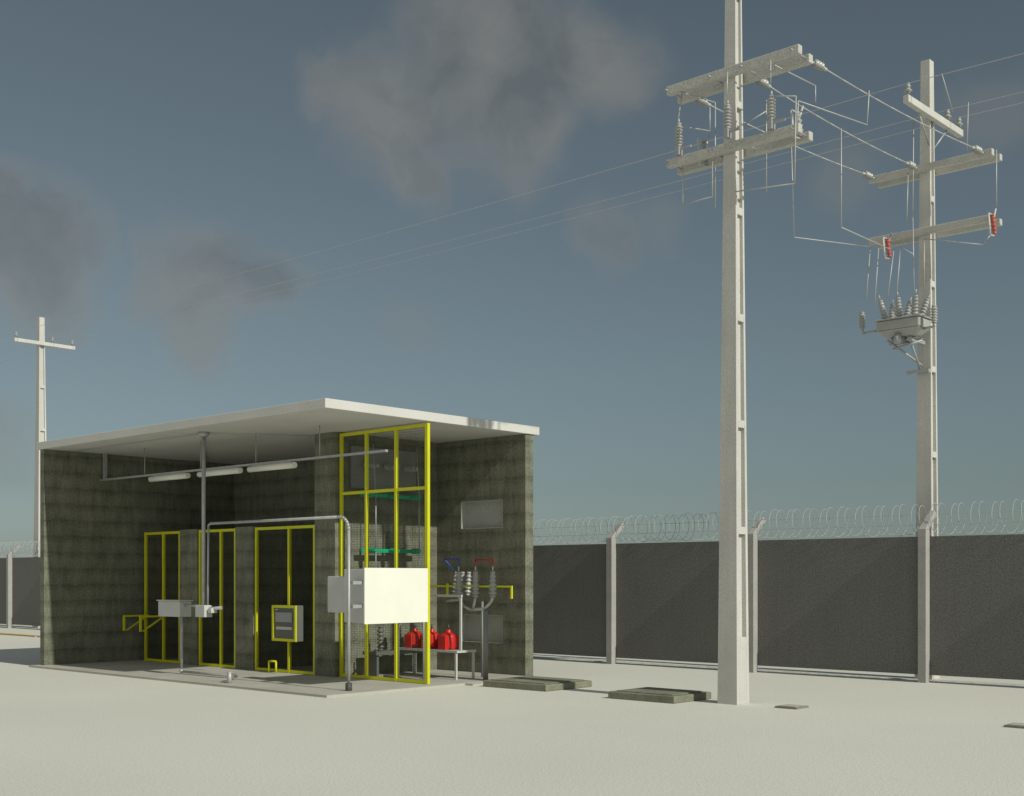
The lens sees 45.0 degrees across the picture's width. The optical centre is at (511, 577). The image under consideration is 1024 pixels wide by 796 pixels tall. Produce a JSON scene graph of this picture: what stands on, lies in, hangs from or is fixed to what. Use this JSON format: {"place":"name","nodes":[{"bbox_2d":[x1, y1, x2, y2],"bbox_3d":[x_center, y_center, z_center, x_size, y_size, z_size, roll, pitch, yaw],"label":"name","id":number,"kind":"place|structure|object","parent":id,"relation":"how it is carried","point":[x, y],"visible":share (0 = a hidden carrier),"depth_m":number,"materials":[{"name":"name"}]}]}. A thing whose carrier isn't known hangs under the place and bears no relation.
{"place":"outdoors","nodes":[
{"label":"outdoors","id":0,"kind":"place"},
{"bbox_2d":[0,624,1023,795],"bbox_3d":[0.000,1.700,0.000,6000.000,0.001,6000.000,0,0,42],"label":"ground","id":1,"kind":"structure","parent":0,"point":[845,733],"depth_m":13.14,"materials":[{"name":"grey concrete"}]},
{"bbox_2d":[0,633,39,636],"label":"curb","id":2,"kind":"object","parent":1,"relation":"on","point":[20,634],"visible":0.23,"depth_m":35.96,"materials":[{"name":"concrete"}]},
{"bbox_2d":[13,317,74,627],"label":"concrete utility pole","id":3,"kind":"object","parent":1,"relation":"on","point":[40,417],"visible":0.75,"depth_m":41.75,"materials":[{"name":"grey concrete"}]},
{"bbox_2d":[29,658,521,697],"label":"floor slab","id":4,"kind":"structure","parent":1,"relation":"on","point":[299,684],"depth_m":20.40,"materials":[{"name":"concrete"}]},
{"bbox_2d":[40,449,233,664],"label":"wall","id":5,"kind":"structure","parent":4,"relation":"on","point":[93,528],"depth_m":24.46,"materials":[{"name":"grey concrete"}]},
{"bbox_2d":[123,615,148,630],"bbox_3d":[-7.426,0.887,24.403,0.040,0.305,0.548,0,0,42],"label":"yellow wall bracket","id":6,"kind":"object","parent":5,"relation":"attached to","point":[130,627],"depth_m":24.30,"materials":[{"name":"metal"}]},
{"bbox_2d":[139,615,164,631],"bbox_3d":[-6.983,0.887,23.998,0.040,0.305,0.548,0,0,42],"label":"yellow wall bracket","id":7,"kind":"object","parent":5,"relation":"attached to","point":[140,623],"depth_m":23.88,"materials":[{"name":"metal"}]},
{"bbox_2d":[144,531,179,663],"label":"yellow gate","id":8,"kind":"structure","parent":4,"relation":"on","point":[164,592],"depth_m":24.25,"materials":[{"name":"metal"}]},
{"bbox_2d":[156,432,237,682],"bbox_3d":[-5.190,-0.361,20.778,0.475,4.153,2.989,0,0,-38],"label":"conduit mast with junction box","id":9,"kind":"object","parent":4,"relation":"on","point":[181,609],"visible":0.98,"depth_m":20.72,"materials":[{"name":"metal"}]},
{"bbox_2d":[199,528,234,667],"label":"yellow gate","id":10,"kind":"structure","parent":4,"relation":"on","point":[201,626],"depth_m":22.95,"materials":[{"name":"metal"}]},
{"bbox_2d":[180,526,312,669],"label":"piers","id":11,"kind":"structure","parent":4,"relation":"on","point":[244,592],"depth_m":23.20,"materials":[{"name":"grey concrete"}]},
{"bbox_2d":[268,660,276,672],"bbox_3d":[-4.181,1.554,21.579,0.236,0.223,0.036,0,0,42],"label":"yellow floor hoop","id":12,"kind":"object","parent":4,"relation":"on","point":[269,661],"visible":1,"depth_m":21.56,"materials":[{"name":"paint"}]},
{"bbox_2d":[207,515,351,690],"bbox_3d":[-3.730,0.389,19.404,3.698,2.622,0.100,0,0,42],"label":"bent conduit","id":13,"kind":"object","parent":4,"relation":"on","point":[348,685],"visible":0.96,"depth_m":18.24,"materials":[{"name":"metal"}]},
{"bbox_2d":[327,568,427,623],"bbox_3d":[-2.155,0.273,18.997,0.975,0.835,1.455,0,0,42],"label":"metering box","id":14,"kind":"object","parent":13,"relation":"attached to","point":[386,595],"visible":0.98,"depth_m":18.66,"materials":[{"name":"white paint"}]},
{"bbox_2d":[364,568,427,623],"bbox_3d":[-1.749,0.272,18.737,0.023,0.835,1.290,0,0,42],"label":"door","id":15,"kind":"structure","parent":14,"relation":"in","point":[391,595],"depth_m":18.70,"materials":[{"name":"white paint"}]},
{"bbox_2d":[255,525,314,674],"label":"yellow gate","id":16,"kind":"structure","parent":4,"relation":"on","point":[289,580],"depth_m":21.56,"materials":[{"name":"metal"}]},
{"bbox_2d":[272,605,302,641],"bbox_3d":[-3.890,0.790,21.416,0.670,0.620,0.172,0,0,42],"label":"control panel","id":17,"kind":"object","parent":16,"relation":"attached to","point":[287,623],"visible":1,"depth_m":21.30,"materials":[{"name":"yellow paint"}]},
{"bbox_2d":[315,432,340,676],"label":"tall pier","id":18,"kind":"structure","parent":4,"relation":"on","point":[326,565],"depth_m":20.82,"materials":[{"name":"grey concrete"}]},
{"bbox_2d":[339,423,429,683],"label":"yellow gate","id":19,"kind":"structure","parent":4,"relation":"on","point":[396,489],"depth_m":19.90,"materials":[{"name":"metal"}]},
{"bbox_2d":[344,435,436,674],"bbox_3d":[-2.164,-0.386,21.644,0.149,4.102,2.216,0,0,42],"label":"bay partition","id":20,"kind":"object","parent":4,"relation":"on","point":[383,535],"visible":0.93,"depth_m":21.58,"materials":[{"name":"grey concrete"}]},
{"bbox_2d":[349,446,415,491],"bbox_3d":[-2.228,-1.875,21.418,0.059,0.710,1.500,0,0,42],"label":"window","id":21,"kind":"structure","parent":20,"relation":"attached to","point":[384,482],"depth_m":21.34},
{"bbox_2d":[360,445,420,567],"bbox_3d":[-2.081,-1.150,21.318,0.408,2.201,1.350,0,0,42],"label":"disconnect switch","id":22,"kind":"object","parent":20,"relation":"attached to","point":[391,496],"visible":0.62,"depth_m":21.25,"materials":[{"name":"green metal"}]},
{"bbox_2d":[363,462,416,471],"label":"bushings","id":23,"kind":"object","parent":22,"relation":"on","point":[391,468],"visible":0.66,"depth_m":21.31,"materials":[{"name":"grey ceramic"}]},
{"bbox_2d":[363,625,422,676],"bbox_3d":[-1.954,1.242,21.236,0.350,0.845,1.300,0,0,42],"label":"circuit breaker","id":24,"kind":"object","parent":4,"relation":"on","point":[380,651],"visible":0.35,"depth_m":20.90,"materials":[{"name":"grey metal"}]},
{"bbox_2d":[399,594,475,679],"bbox_3d":[-1.295,0.973,20.734,1.500,1.385,0.450,0,0,42],"label":"instrument transformer stand","id":25,"kind":"object","parent":4,"relation":"on","point":[448,641],"visible":0.86,"depth_m":20.40,"materials":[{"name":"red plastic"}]},
{"bbox_2d":[383,558,512,679],"bbox_3d":[-1.020,0.689,20.272,2.030,2.022,1.480,0,0,42],"label":"cable termination stand","id":26,"kind":"object","parent":4,"relation":"on","point":[459,585],"visible":0.98,"depth_m":20.29,"materials":[{"name":"grey metal"}]},
{"bbox_2d":[234,434,532,675],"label":"back wall","id":27,"kind":"structure","parent":1,"relation":"on","point":[494,468],"depth_m":21.74,"materials":[{"name":"grey concrete"}]},
{"bbox_2d":[37,398,538,464],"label":"roof slab","id":28,"kind":"structure","parent":27,"relation":"on","point":[327,415],"depth_m":20.78,"materials":[{"name":"concrete"}]},
{"bbox_2d":[70,434,313,461],"bbox_3d":[-5.385,-2.410,23.018,5.691,0.014,3.115,0,0,42],"label":"ceiling conduit","id":29,"kind":"object","parent":28,"relation":"attached to","point":[194,435],"visible":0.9,"depth_m":21.08,"materials":[{"name":"metal"}]},
{"bbox_2d":[100,425,387,481],"bbox_3d":[-5.006,-2.113,21.493,8.400,0.654,0.120,0,0,42],"label":"fluorescent light rail","id":30,"kind":"object","parent":28,"relation":"hanging from","point":[253,467],"visible":0.99,"depth_m":21.34,"materials":[{"name":"metal"}]},
{"bbox_2d":[461,499,502,643],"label":"opening jambs","id":31,"kind":"object","parent":27,"relation":"attached to","point":[464,526],"visible":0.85,"depth_m":22.01,"materials":[{"name":"grey concrete"}]},
{"bbox_2d":[467,501,502,641],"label":"opening panels","id":32,"kind":"object","parent":31,"relation":"in","point":[485,514],"visible":0.61,"depth_m":21.79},
{"bbox_2d":[6,529,929,682],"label":"posts","id":33,"kind":"object","parent":1,"relation":"on","point":[923,605],"visible":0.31,"depth_m":22.14,"materials":[{"name":"concrete"}]},
{"bbox_2d":[7,511,936,553],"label":"post arms","id":34,"kind":"object","parent":33,"relation":"on","point":[756,528],"visible":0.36,"depth_m":22.29},
{"bbox_2d":[0,499,1023,556],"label":"razor wire coil","id":35,"kind":"object","parent":34,"relation":"on","point":[703,522],"visible":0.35,"depth_m":22.25,"materials":[{"name":"metal"}]},
{"bbox_2d":[0,534,1023,679],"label":"perimeter wall","id":36,"kind":"structure","parent":1,"relation":"on","point":[849,604],"depth_m":21.57,"materials":[{"name":"grey concrete"}]},
{"bbox_2d":[483,676,591,691],"bbox_3d":[0.396,1.643,19.249,1.300,0.114,1.100,0,0,42],"label":"cable pit cover","id":37,"kind":"object","parent":1,"relation":"on","point":[538,683],"visible":1,"depth_m":18.93,"materials":[{"name":"concrete"}]},
{"bbox_2d":[608,687,710,703],"bbox_3d":[2.072,1.643,17.356,1.130,0.114,0.910,0,0,42],"label":"cable pit cover","id":38,"kind":"object","parent":1,"relation":"on","point":[661,695],"visible":1,"depth_m":17.07,"materials":[{"name":"concrete"}]},
{"bbox_2d":[665,0,812,704],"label":"concrete utility pole","id":39,"kind":"object","parent":1,"relation":"on","point":[733,153],"visible":0.98,"depth_m":16.64,"materials":[{"name":"concrete"}]},
{"bbox_2d":[674,119,691,155],"bbox_3d":[2.351,-6.070,16.985,0.258,0.500,0.120,0,0,42],"label":"surge arrester","id":40,"kind":"object","parent":39,"relation":"attached to","point":[678,143],"visible":1,"depth_m":17.00,"materials":[{"name":"grey ceramic"}]},
{"bbox_2d":[696,134,710,166],"bbox_3d":[2.665,-5.927,17.116,0.112,0.497,0.328,0,0,42],"label":"fuse cutout","id":41,"kind":"object","parent":39,"relation":"attached to","point":[704,144],"visible":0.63,"depth_m":17.09,"materials":[{"name":"grey ceramic"}]},
{"bbox_2d":[723,100,740,138],"bbox_3d":[2.917,-6.090,16.374,0.258,0.500,0.120,0,0,42],"label":"surge arrester","id":42,"kind":"object","parent":39,"relation":"attached to","point":[727,122],"visible":1,"depth_m":16.39,"materials":[{"name":"grey ceramic"}]},
{"bbox_2d":[767,91,785,129],"bbox_3d":[3.421,-6.070,16.007,0.258,0.500,0.120,0,0,42],"label":"surge arrester","id":43,"kind":"object","parent":39,"relation":"attached to","point":[771,113],"visible":1,"depth_m":16.02,"materials":[{"name":"grey ceramic"}]},
{"bbox_2d":[790,106,803,138],"bbox_3d":[3.735,-5.957,16.137,0.112,0.497,0.328,0,0,42],"label":"fuse cutout","id":44,"kind":"object","parent":39,"relation":"attached to","point":[799,117],"visible":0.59,"depth_m":16.11,"materials":[{"name":"grey ceramic"}]},
{"bbox_2d":[677,59,996,306],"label":"tap line conductors","id":45,"kind":"object","parent":39,"relation":"attached to","point":[817,64],"visible":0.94,"depth_m":18.52,"materials":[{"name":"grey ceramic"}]},
{"bbox_2d":[775,704,808,709],"bbox_3d":[3.655,1.684,16.145,0.320,0.032,0.320,0,0,42],"label":"ground inspection cover","id":46,"kind":"object","parent":1,"relation":"on","point":[790,706],"visible":1,"depth_m":16.06,"materials":[{"name":"concrete"}]},
{"bbox_2d":[868,59,1001,678],"bbox_3d":[7.081,-3.500,20.764,1.718,10.400,1.901,0,0,-7],"label":"concrete utility pole","id":47,"kind":"object","parent":1,"relation":"on","point":[928,169],"visible":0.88,"depth_m":20.76,"materials":[{"name":"concrete"}]},
{"bbox_2d":[0,53,1023,362],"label":"overhead power line","id":48,"kind":"object","parent":47,"relation":"attached to","point":[562,211],"visible":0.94,"depth_m":26.35,"materials":[{"name":"metal"}]},
{"bbox_2d":[882,233,891,258],"bbox_3d":[6.336,-5.597,20.832,0.112,0.497,0.328,0,0,42],"label":"fuse cutout","id":49,"kind":"object","parent":47,"relation":"attached to","point":[888,245],"visible":0.98,"depth_m":20.81},
{"bbox_2d":[859,289,937,374],"bbox_3d":[6.516,-4.052,20.554,1.343,1.264,0.753,0,0,42],"label":"pole mounted recloser","id":50,"kind":"object","parent":47,"relation":"attached to","point":[899,329],"visible":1,"depth_m":20.36,"materials":[{"name":"paint"}]},
{"bbox_2d":[988,208,996,235],"bbox_3d":[7.674,-5.677,19.717,0.112,0.497,0.328,0,0,42],"label":"fuse cutout","id":51,"kind":"object","parent":47,"relation":"attached to","point":[993,225],"visible":1,"depth_m":19.70},
{"bbox_2d":[1004,723,1023,728],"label":"ground inspection cover","id":52,"kind":"object","parent":1,"relation":"on","point":[1016,725],"visible":1,"depth_m":14.01,"materials":[{"name":"concrete"}]},
{"bbox_2d":[0,0,1023,557],"label":"sky","id":53,"kind":"structure","parent":0,"point":[149,148],"materials":[{"name":"blue"}]}
]}

